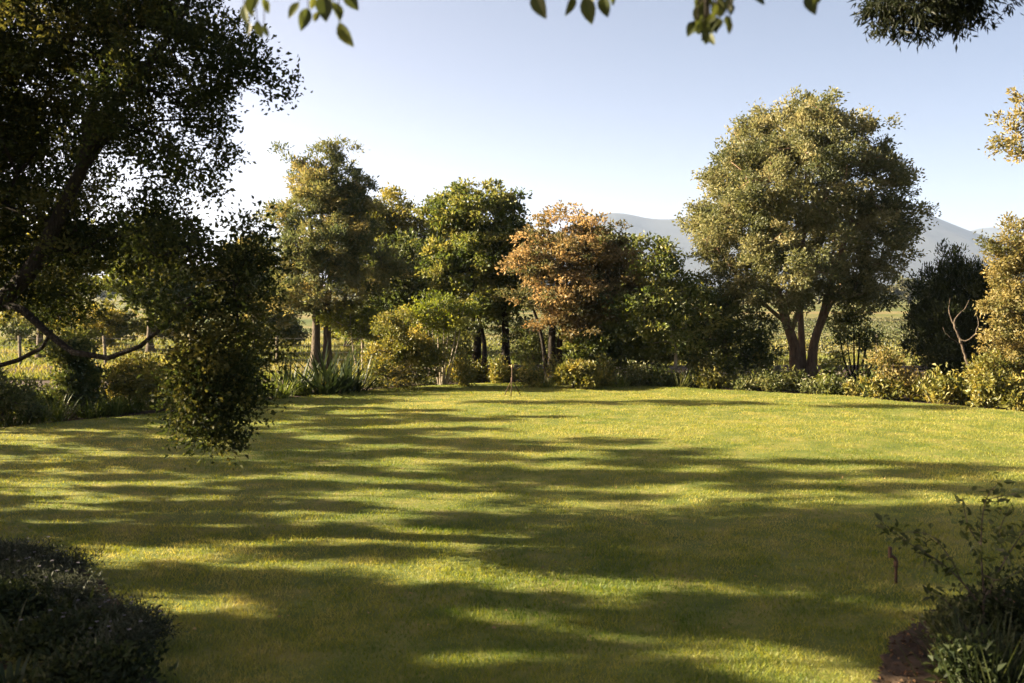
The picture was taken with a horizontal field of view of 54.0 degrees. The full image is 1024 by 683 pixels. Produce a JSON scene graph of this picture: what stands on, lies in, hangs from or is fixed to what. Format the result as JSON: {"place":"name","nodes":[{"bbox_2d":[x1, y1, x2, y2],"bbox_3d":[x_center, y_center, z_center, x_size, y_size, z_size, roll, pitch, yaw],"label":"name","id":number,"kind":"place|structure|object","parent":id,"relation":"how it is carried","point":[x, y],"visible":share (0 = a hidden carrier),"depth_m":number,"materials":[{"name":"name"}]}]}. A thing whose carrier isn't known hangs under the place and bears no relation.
{"place":"outdoors","nodes":[
{"label":"outdoors","id":0,"kind":"place"},
{"bbox_2d":[0,335,991,380],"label":"meadow grass","id":1,"kind":"structure","parent":0,"point":[45,374],"depth_m":41.50,"materials":[{"name":"green plant"}]},
{"bbox_2d":[0,293,994,387],"bbox_3d":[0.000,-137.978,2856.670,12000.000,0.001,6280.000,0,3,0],"label":"ground","id":2,"kind":"structure","parent":0,"point":[894,313],"depth_m":81.70,"materials":[{"name":"green plant"}]},
{"bbox_2d":[0,311,56,345],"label":"field bush","id":3,"kind":"object","parent":2,"relation":"on","point":[26,330],"visible":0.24,"depth_m":51.24,"materials":[{"name":"green plant"}]},
{"bbox_2d":[0,214,108,357],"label":"background tree","id":4,"kind":"object","parent":2,"relation":"on","point":[38,355],"visible":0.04,"depth_m":39.59,"materials":[{"name":"green plant"}]},
{"bbox_2d":[56,298,153,347],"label":"field bush","id":5,"kind":"object","parent":2,"relation":"on","point":[116,325],"visible":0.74,"depth_m":46.66,"materials":[{"name":"green plant"}]},
{"bbox_2d":[88,210,214,351],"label":"background tree","id":6,"kind":"object","parent":2,"relation":"on","point":[118,287],"visible":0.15,"depth_m":43.25,"materials":[{"name":"green plant"}]},
{"bbox_2d":[128,304,192,339],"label":"field bush","id":7,"kind":"object","parent":2,"relation":"on","point":[161,335],"visible":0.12,"depth_m":57.38,"materials":[{"name":"green plant"}]},
{"bbox_2d":[218,231,305,347],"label":"background tree","id":8,"kind":"object","parent":2,"relation":"on","point":[285,320],"visible":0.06,"depth_m":45.53,"materials":[{"name":"green plant"}]},
{"bbox_2d":[239,310,311,345],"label":"field bush","id":9,"kind":"object","parent":2,"relation":"on","point":[295,328],"visible":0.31,"depth_m":49.86,"materials":[{"name":"green plant"}]},
{"bbox_2d":[344,181,436,343],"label":"slender tree","id":10,"kind":"object","parent":2,"relation":"on","point":[398,217],"visible":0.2,"depth_m":40.13,"materials":[{"name":"green plant"}]},
{"bbox_2d":[0,336,918,365],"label":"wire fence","id":11,"kind":"object","parent":2,"relation":"on","point":[102,338],"visible":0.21,"depth_m":36.30,"materials":[{"name":"grey metal"}]},
{"bbox_2d":[0,364,1023,427],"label":"flower bed","id":12,"kind":"object","parent":2,"relation":"on","point":[450,383],"visible":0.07,"depth_m":27.84,"materials":[{"name":"soil"}]},
{"bbox_2d":[0,407,29,427],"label":"strap leaved clump","id":13,"kind":"object","parent":12,"relation":"on","point":[8,421],"visible":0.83,"depth_m":19.57,"materials":[{"name":"green plant"}]},
{"bbox_2d":[0,362,54,424],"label":"shrub","id":14,"kind":"object","parent":12,"relation":"on","point":[13,395],"visible":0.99,"depth_m":19.57,"materials":[{"name":"green plant"}]},
{"bbox_2d":[10,399,60,424],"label":"strap leaved clump","id":15,"kind":"object","parent":12,"relation":"on","point":[41,419],"visible":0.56,"depth_m":20.03,"materials":[{"name":"green plant"}]},
{"bbox_2d":[38,392,98,421],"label":"strap leaved clump","id":16,"kind":"object","parent":12,"relation":"on","point":[59,416],"visible":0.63,"depth_m":20.56,"materials":[{"name":"green plant"}]},
{"bbox_2d":[24,326,115,416],"bbox_3d":[-9.397,0.710,21.490,1.854,2.105,1.680,0,3,0],"label":"ivy clad stump","id":17,"kind":"object","parent":12,"relation":"on","point":[77,377],"visible":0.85,"depth_m":21.32,"materials":[{"name":"green plant"}]},
{"bbox_2d":[69,395,121,417],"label":"strap leaved clump","id":18,"kind":"object","parent":12,"relation":"on","point":[92,414],"visible":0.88,"depth_m":21.03,"materials":[{"name":"green plant"}]},
{"bbox_2d":[87,392,141,416],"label":"strap leaved clump","id":19,"kind":"object","parent":12,"relation":"on","point":[117,411],"visible":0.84,"depth_m":21.31,"materials":[{"name":"green plant"}]},
{"bbox_2d":[103,387,157,412],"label":"strap leaved clump","id":20,"kind":"object","parent":12,"relation":"on","point":[136,405],"visible":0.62,"depth_m":21.88,"materials":[{"name":"green plant"}]},
{"bbox_2d":[95,348,176,408],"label":"shrub","id":21,"kind":"object","parent":12,"relation":"on","point":[119,379],"visible":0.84,"depth_m":21.98,"materials":[{"name":"green plant"}]},
{"bbox_2d":[160,338,274,401],"bbox_3d":[-7.026,0.613,24.018,2.602,1.884,2.255,-2,4,-40],"label":"shrub","id":22,"kind":"object","parent":12,"relation":"on","point":[257,369],"visible":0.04,"depth_m":23.93,"materials":[{"name":"green plant"}]},
{"bbox_2d":[262,378,302,398],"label":"strap leaved clump","id":23,"kind":"object","parent":12,"relation":"on","point":[287,393],"visible":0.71,"depth_m":24.80,"materials":[{"name":"green plant"}]},
{"bbox_2d":[267,354,326,393],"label":"spiky plant","id":24,"kind":"object","parent":12,"relation":"on","point":[286,377],"visible":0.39,"depth_m":25.81,"materials":[{"name":"green plant"}]},
{"bbox_2d":[268,337,377,395],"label":"spiky plant","id":25,"kind":"object","parent":12,"relation":"on","point":[328,377],"visible":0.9,"depth_m":25.31,"materials":[{"name":"green plant"}]},
{"bbox_2d":[251,135,415,369],"bbox_3d":[-5.842,-2.874,32.736,5.521,7.787,4.382,0,3,0],"label":"feathery tree","id":26,"kind":"object","parent":12,"relation":"on","point":[324,192],"visible":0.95,"depth_m":32.29,"materials":[{"name":"green plant"}]},
{"bbox_2d":[302,349,383,391],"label":"spiky plant","id":27,"kind":"object","parent":12,"relation":"on","point":[354,385],"visible":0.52,"depth_m":26.09,"materials":[{"name":"green plant"}]},
{"bbox_2d":[312,298,391,370],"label":"young tree","id":28,"kind":"object","parent":12,"relation":"on","point":[343,321],"visible":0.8,"depth_m":32.27,"materials":[{"name":"green plant"}]},
{"bbox_2d":[352,302,458,391],"bbox_3d":[-2.976,0.201,27.017,2.470,2.529,2.326,2,3,36],"label":"shrub","id":29,"kind":"object","parent":12,"relation":"on","point":[404,352],"visible":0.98,"depth_m":26.70,"materials":[{"name":"green plant"}]},
{"bbox_2d":[351,227,463,357],"bbox_3d":[-3.933,-1.641,36.095,4.476,4.942,3.993,0,3,0],"label":"background tree","id":30,"kind":"object","parent":12,"relation":"on","point":[400,293],"visible":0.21,"depth_m":35.37,"materials":[{"name":"green plant"}]},
{"bbox_2d":[413,316,482,374],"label":"shrub","id":31,"kind":"object","parent":12,"relation":"on","point":[465,336],"visible":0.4,"depth_m":29.85,"materials":[{"name":"green plant"}]},
{"bbox_2d":[450,348,483,386],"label":"leafy plant","id":32,"kind":"object","parent":12,"relation":"on","point":[466,378],"visible":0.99,"depth_m":27.40,"materials":[{"name":"green plant"}]},
{"bbox_2d":[406,177,554,369],"bbox_3d":[-0.927,-2.005,31.136,4.619,6.221,4.133,-2,4,-40],"label":"broadleaf tree","id":33,"kind":"object","parent":12,"relation":"on","point":[465,258],"visible":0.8,"depth_m":30.36,"materials":[{"name":"green plant"}]},
{"bbox_2d":[487,354,509,383],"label":"leafy plant","id":34,"kind":"object","parent":12,"relation":"on","point":[497,374],"visible":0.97,"depth_m":28.27,"materials":[{"name":"yellow plant"}]},
{"bbox_2d":[516,354,550,387],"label":"leafy plant","id":35,"kind":"object","parent":12,"relation":"on","point":[533,380],"visible":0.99,"depth_m":27.21,"materials":[{"name":"green plant"}]},
{"bbox_2d":[495,316,580,368],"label":"shrub","id":36,"kind":"object","parent":12,"relation":"on","point":[531,339],"visible":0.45,"depth_m":30.40,"materials":[{"name":"green plant"}]},
{"bbox_2d":[541,347,578,385],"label":"leafy plant","id":37,"kind":"object","parent":12,"relation":"on","point":[553,359],"visible":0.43,"depth_m":27.80,"materials":[{"name":"green plant"}]},
{"bbox_2d":[489,199,653,382],"bbox_3d":[1.756,-1.441,28.802,4.832,5.276,3.500,0,3,0],"label":"autumn tree","id":38,"kind":"object","parent":12,"relation":"on","point":[590,257],"visible":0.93,"depth_m":28.27,"materials":[{"name":"orange plant"}]},
{"bbox_2d":[554,357,607,389],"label":"shrub","id":39,"kind":"object","parent":12,"relation":"on","point":[578,372],"visible":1,"depth_m":26.46,"materials":[{"name":"green plant"}]},
{"bbox_2d":[555,316,652,373],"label":"shrub","id":40,"kind":"object","parent":12,"relation":"on","point":[608,342],"visible":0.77,"depth_m":28.44,"materials":[{"name":"green plant"}]},
{"bbox_2d":[596,353,619,385],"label":"leafy plant","id":41,"kind":"object","parent":12,"relation":"on","point":[608,370],"visible":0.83,"depth_m":27.31,"materials":[{"name":"green plant"}]},
{"bbox_2d":[588,232,660,364],"bbox_3d":[4.116,-1.600,35.972,3.967,4.878,3.844,0,3,0],"label":"background tree","id":42,"kind":"object","parent":12,"relation":"on","point":[636,242],"visible":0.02,"depth_m":35.45,"materials":[{"name":"green plant"}]},
{"bbox_2d":[618,357,650,385],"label":"leafy plant","id":43,"kind":"object","parent":12,"relation":"on","point":[637,380],"visible":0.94,"depth_m":27.38,"materials":[{"name":"green plant"}]},
{"bbox_2d":[644,358,678,386],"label":"leafy plant","id":44,"kind":"object","parent":12,"relation":"on","point":[656,377],"visible":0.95,"depth_m":27.50,"materials":[{"name":"green plant"}]},
{"bbox_2d":[596,230,735,376],"bbox_3d":[4.249,-0.944,28.030,3.892,4.331,2.880,0,3,0],"label":"slim tree","id":45,"kind":"object","parent":12,"relation":"on","point":[663,294],"visible":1,"depth_m":27.58,"materials":[{"name":"green plant"}]},
{"bbox_2d":[630,325,721,372],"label":"shrub","id":46,"kind":"object","parent":12,"relation":"on","point":[663,357],"visible":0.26,"depth_m":30.21,"materials":[{"name":"green plant"}]},
{"bbox_2d":[690,358,735,388],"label":"border plant","id":47,"kind":"object","parent":12,"relation":"on","point":[706,380],"visible":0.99,"depth_m":27.10,"materials":[{"name":"green plant"}]},
{"bbox_2d":[679,269,791,376],"bbox_3d":[6.279,-0.453,28.819,2.962,3.338,2.455,0,3,0],"label":"shrub","id":48,"kind":"object","parent":12,"relation":"on","point":[726,338],"visible":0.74,"depth_m":28.31,"materials":[{"name":"green plant"}]},
{"bbox_2d":[728,373,760,390],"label":"border plant","id":49,"kind":"object","parent":12,"relation":"on","point":[741,383],"visible":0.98,"depth_m":26.59,"materials":[{"name":"green plant"}]},
{"bbox_2d":[736,364,779,389],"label":"border plant","id":50,"kind":"object","parent":12,"relation":"on","point":[758,371],"visible":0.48,"depth_m":26.91,"materials":[{"name":"green plant"}]},
{"bbox_2d":[749,365,796,391],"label":"border plant","id":51,"kind":"object","parent":12,"relation":"on","point":[768,385],"visible":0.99,"depth_m":26.25,"materials":[{"name":"green plant"}]},
{"bbox_2d":[774,365,810,391],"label":"border plant","id":52,"kind":"object","parent":12,"relation":"on","point":[790,378],"visible":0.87,"depth_m":26.41,"materials":[{"name":"green plant"}]},
{"bbox_2d":[672,84,941,380],"bbox_3d":[8.373,-3.166,29.469,7.587,8.690,6.448,-2,3,-29],"label":"olive tree","id":53,"kind":"object","parent":12,"relation":"on","point":[752,168],"visible":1,"depth_m":28.16,"materials":[{"name":"green plant"}]},
{"bbox_2d":[792,375,828,393],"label":"border plant","id":54,"kind":"object","parent":12,"relation":"on","point":[806,383],"visible":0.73,"depth_m":25.83,"materials":[{"name":"green plant"}]},
{"bbox_2d":[809,367,843,394],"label":"border plant","id":55,"kind":"object","parent":12,"relation":"on","point":[823,387],"visible":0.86,"depth_m":25.50,"materials":[{"name":"green plant"}]},
{"bbox_2d":[813,357,851,381],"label":"leafy plant","id":56,"kind":"object","parent":12,"relation":"on","point":[831,366],"visible":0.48,"depth_m":27.42,"materials":[{"name":"green plant"}]},
{"bbox_2d":[826,372,859,394],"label":"border plant","id":57,"kind":"object","parent":12,"relation":"on","point":[838,390],"visible":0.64,"depth_m":25.37,"materials":[{"name":"green plant"}]},
{"bbox_2d":[839,375,877,397],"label":"border plant","id":58,"kind":"object","parent":12,"relation":"on","point":[851,390],"visible":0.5,"depth_m":25.11,"materials":[{"name":"yellow plant"}]},
{"bbox_2d":[825,289,898,379],"bbox_3d":[10.254,-0.281,29.809,2.059,2.864,2.058,0,3,0],"label":"shrub","id":59,"kind":"object","parent":12,"relation":"on","point":[845,318],"visible":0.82,"depth_m":29.72,"materials":[{"name":"green plant"}]},
{"bbox_2d":[854,365,888,398],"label":"border plant","id":60,"kind":"object","parent":12,"relation":"on","point":[865,387],"visible":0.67,"depth_m":24.76,"materials":[{"name":"green plant"}]},
{"bbox_2d":[859,374,906,399],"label":"yellow leaf plant","id":61,"kind":"object","parent":12,"relation":"on","point":[884,391],"visible":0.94,"depth_m":24.43,"materials":[{"name":"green plant"}]},
{"bbox_2d":[859,339,927,400],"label":"shrub","id":62,"kind":"object","parent":12,"relation":"on","point":[906,376],"visible":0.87,"depth_m":24.45,"materials":[{"name":"yellow plant"}]},
{"bbox_2d":[899,368,937,401],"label":"yellow leaf plant","id":63,"kind":"object","parent":12,"relation":"on","point":[919,397],"visible":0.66,"depth_m":24.13,"materials":[{"name":"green plant"}]},
{"bbox_2d":[917,362,961,403],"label":"yellow leaf plant","id":64,"kind":"object","parent":12,"relation":"on","point":[938,392],"visible":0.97,"depth_m":23.28,"materials":[{"name":"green plant"}]},
{"bbox_2d":[894,238,1010,383],"bbox_3d":[12.171,-0.558,27.529,3.196,4.604,2.851,2,3,30],"label":"dark conifer","id":65,"kind":"object","parent":12,"relation":"on","point":[928,316],"visible":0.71,"depth_m":27.13,"materials":[{"name":"green plant"}]},
{"bbox_2d":[934,374,971,405],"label":"yellow leaf plant","id":66,"kind":"object","parent":12,"relation":"on","point":[963,399],"visible":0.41,"depth_m":23.40,"materials":[{"name":"green plant"}]},
{"bbox_2d":[944,300,978,381],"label":"bare sapling","id":67,"kind":"object","parent":12,"relation":"on","point":[961,343],"visible":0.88,"depth_m":24.50,"materials":[{"name":"grey plant"}]},
{"bbox_2d":[956,372,1006,408],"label":"yellow leaf plant","id":68,"kind":"object","parent":12,"relation":"on","point":[987,401],"visible":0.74,"depth_m":22.50,"materials":[{"name":"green plant"}]},
{"bbox_2d":[952,349,1023,407],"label":"shrub","id":69,"kind":"object","parent":12,"relation":"on","point":[982,369],"visible":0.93,"depth_m":22.39,"materials":[{"name":"green plant"}]},
{"bbox_2d":[971,211,1023,375],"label":"golden shrub","id":70,"kind":"object","parent":12,"relation":"on","point":[1005,338],"visible":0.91,"depth_m":22.74,"materials":[{"name":"yellow plant"}]},
{"bbox_2d":[978,85,1023,164],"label":"golden tree","id":71,"kind":"object","parent":12,"relation":"on","point":[1012,143],"visible":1,"depth_m":23.85,"materials":[{"name":"yellow plant"}]},
{"bbox_2d":[993,385,1023,410],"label":"yellow leaf plant","id":72,"kind":"object","parent":12,"relation":"on","point":[1015,401],"visible":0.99,"depth_m":21.93,"materials":[{"name":"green plant"}]},
{"bbox_2d":[240,0,820,46],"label":"overhead tree","id":73,"kind":"object","parent":2,"relation":"on","point":[705,23],"visible":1,"depth_m":3.20,"materials":[{"name":"green plant"}]},
{"bbox_2d":[366,316,1023,356],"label":"crops","id":74,"kind":"object","parent":2,"relation":"on","point":[814,321],"visible":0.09,"depth_m":63.81,"materials":[{"name":"green plant"}]},
{"bbox_2d":[893,274,929,302],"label":"distant tree","id":75,"kind":"object","parent":2,"relation":"on","point":[902,287],"visible":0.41,"depth_m":234.48,"materials":[{"name":"green plant"}]},
{"bbox_2d":[0,382,1023,682],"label":"lawn","id":76,"kind":"structure","parent":0,"point":[640,419],"depth_m":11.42,"materials":[{"name":"green plant"}]},
{"bbox_2d":[0,541,158,682],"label":"flower bed","id":77,"kind":"object","parent":76,"relation":"on","point":[5,665],"visible":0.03,"depth_m":8.73,"materials":[{"name":"soil"}]},
{"bbox_2d":[0,649,61,682],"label":"strap leaved clump","id":78,"kind":"object","parent":77,"relation":"on","point":[9,673],"visible":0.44,"depth_m":6.40,"materials":[{"name":"green plant"}]},
{"bbox_2d":[0,599,63,669],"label":"strap leaved clump","id":79,"kind":"object","parent":77,"relation":"on","point":[4,635],"visible":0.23,"depth_m":7.06,"materials":[{"name":"green plant"}]},
{"bbox_2d":[0,570,71,626],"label":"bed plant","id":80,"kind":"object","parent":77,"relation":"on","point":[13,598],"visible":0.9,"depth_m":7.74,"materials":[{"name":"green plant"}]},
{"bbox_2d":[0,535,71,566],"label":"bed plant","id":81,"kind":"object","parent":77,"relation":"on","point":[12,547],"visible":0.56,"depth_m":9.47,"materials":[{"name":"green plant"}]},
{"bbox_2d":[0,550,92,588],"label":"bed plant","id":82,"kind":"object","parent":77,"relation":"on","point":[17,569],"visible":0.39,"depth_m":8.70,"materials":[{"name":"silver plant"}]},
{"bbox_2d":[0,535,120,577],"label":"bed plant","id":83,"kind":"object","parent":77,"relation":"on","point":[72,558],"visible":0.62,"depth_m":9.17,"materials":[{"name":"green plant"}]},
{"bbox_2d":[29,574,105,615],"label":"strap leaved clump","id":84,"kind":"object","parent":77,"relation":"on","point":[64,596],"visible":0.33,"depth_m":7.92,"materials":[{"name":"green plant"}]},
{"bbox_2d":[0,602,143,661],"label":"bed plant","id":85,"kind":"object","parent":77,"relation":"on","point":[41,627],"visible":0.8,"depth_m":7.04,"materials":[{"name":"green plant"}]},
{"bbox_2d":[14,560,142,612],"bbox_3d":[-3.715,2.000,8.159,1.066,0.324,1.167,-3,4,-43],"label":"bed plant","id":86,"kind":"object","parent":77,"relation":"on","point":[61,587],"visible":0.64,"depth_m":8.20,"materials":[{"name":"green plant"}]},
{"bbox_2d":[2,627,178,682],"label":"bed plant","id":87,"kind":"object","parent":77,"relation":"on","point":[82,665],"visible":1,"depth_m":6.34,"materials":[{"name":"green plant"}]},
{"bbox_2d":[10,588,182,654],"bbox_3d":[-3.050,2.032,7.468,1.136,0.334,1.274,0,3,0],"label":"bed plant","id":88,"kind":"object","parent":77,"relation":"on","point":[122,607],"visible":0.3,"depth_m":7.57,"materials":[{"name":"green plant"}]},
{"bbox_2d":[73,604,165,666],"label":"bed plant","id":89,"kind":"object","parent":77,"relation":"on","point":[132,636],"visible":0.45,"depth_m":6.70,"materials":[{"name":"green plant"}]},
{"bbox_2d":[93,599,186,646],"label":"bed plant","id":90,"kind":"object","parent":77,"relation":"on","point":[158,633],"visible":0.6,"depth_m":7.27,"materials":[{"name":"green dark leaves"}]},
{"bbox_2d":[0,0,312,472],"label":"overhanging tree","id":91,"kind":"object","parent":76,"relation":"on","point":[208,402],"visible":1,"depth_m":10.23,"materials":[{"name":"green plant"}]},
{"bbox_2d":[397,288,484,384],"bbox_3d":[-2.045,-0.142,28.141,2.446,2.738,2.100,1,3,14],"label":"fan stemmed shrub","id":92,"kind":"object","parent":76,"relation":"on","point":[437,312],"visible":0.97,"depth_m":27.77,"materials":[{"name":"green plant"}]},
{"bbox_2d":[0,569,1023,682],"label":"leaf litter","id":93,"kind":"object","parent":76,"relation":"on","point":[891,655],"visible":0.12,"depth_m":6.92,"materials":[{"name":"brown plant"}]},
{"bbox_2d":[847,0,1023,51],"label":"narrow leaved tree","id":94,"kind":"object","parent":76,"relation":"on","point":[953,13],"visible":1,"depth_m":7.84,"materials":[{"name":"green plant"}]},
{"bbox_2d":[871,589,1022,682],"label":"flower bed","id":95,"kind":"object","parent":76,"relation":"on","point":[899,668],"visible":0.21,"depth_m":6.93,"materials":[{"name":"soil"}]},
{"bbox_2d":[900,592,976,639],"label":"bed plant","id":96,"kind":"object","parent":95,"relation":"on","point":[944,613],"visible":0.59,"depth_m":7.35,"materials":[{"name":"green plant"}]},
{"bbox_2d":[874,472,1023,642],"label":"young shrub","id":97,"kind":"object","parent":95,"relation":"on","point":[948,571],"visible":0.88,"depth_m":7.30,"materials":[{"name":"green plant"}]},
{"bbox_2d":[879,596,1023,682],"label":"grass clump","id":98,"kind":"object","parent":95,"relation":"on","point":[997,662],"visible":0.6,"depth_m":6.41,"materials":[{"name":"green plant"}]},
{"bbox_2d":[888,602,1020,657],"bbox_3d":[3.168,2.038,7.071,0.913,0.374,0.860,0,3,0],"label":"grass clump","id":99,"kind":"object","parent":95,"relation":"on","point":[937,632],"visible":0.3,"depth_m":7.14,"materials":[{"name":"green plant"}]},
{"bbox_2d":[923,623,1007,682],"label":"bed plant","id":100,"kind":"object","parent":95,"relation":"on","point":[950,658],"visible":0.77,"depth_m":6.33,"materials":[{"name":"green plant"}]},
{"bbox_2d":[939,549,1023,650],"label":"bed plant","id":101,"kind":"object","parent":95,"relation":"on","point":[1018,612],"visible":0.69,"depth_m":7.30,"materials":[{"name":"green plant"}]},
{"bbox_2d":[939,570,1023,637],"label":"bed plant","id":102,"kind":"object","parent":95,"relation":"on","point":[980,598],"visible":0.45,"depth_m":7.43,"materials":[{"name":"green plant"}]},
{"bbox_2d":[946,626,1023,682],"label":"bed plant","id":103,"kind":"object","parent":95,"relation":"on","point":[1006,643],"visible":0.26,"depth_m":6.59,"materials":[{"name":"green plant"}]},
{"bbox_2d":[1,0,1023,288],"label":"sky","id":104,"kind":"structure","parent":0,"point":[616,113],"materials":[{"name":"blue"}]},
{"bbox_2d":[333,201,1023,292],"bbox_3d":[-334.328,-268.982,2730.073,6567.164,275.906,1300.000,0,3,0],"label":"mountains","id":105,"kind":"structure","parent":0,"point":[942,230],"depth_m":2732.90,"materials":[{"name":"grey stone"}]},
{"bbox_2d":[972,227,1022,239],"bbox_3d":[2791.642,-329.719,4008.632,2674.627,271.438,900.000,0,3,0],"label":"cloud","id":106,"kind":"structure","parent":0,"point":[990,231],"depth_m":4140.08,"materials":[{"name":"white"}]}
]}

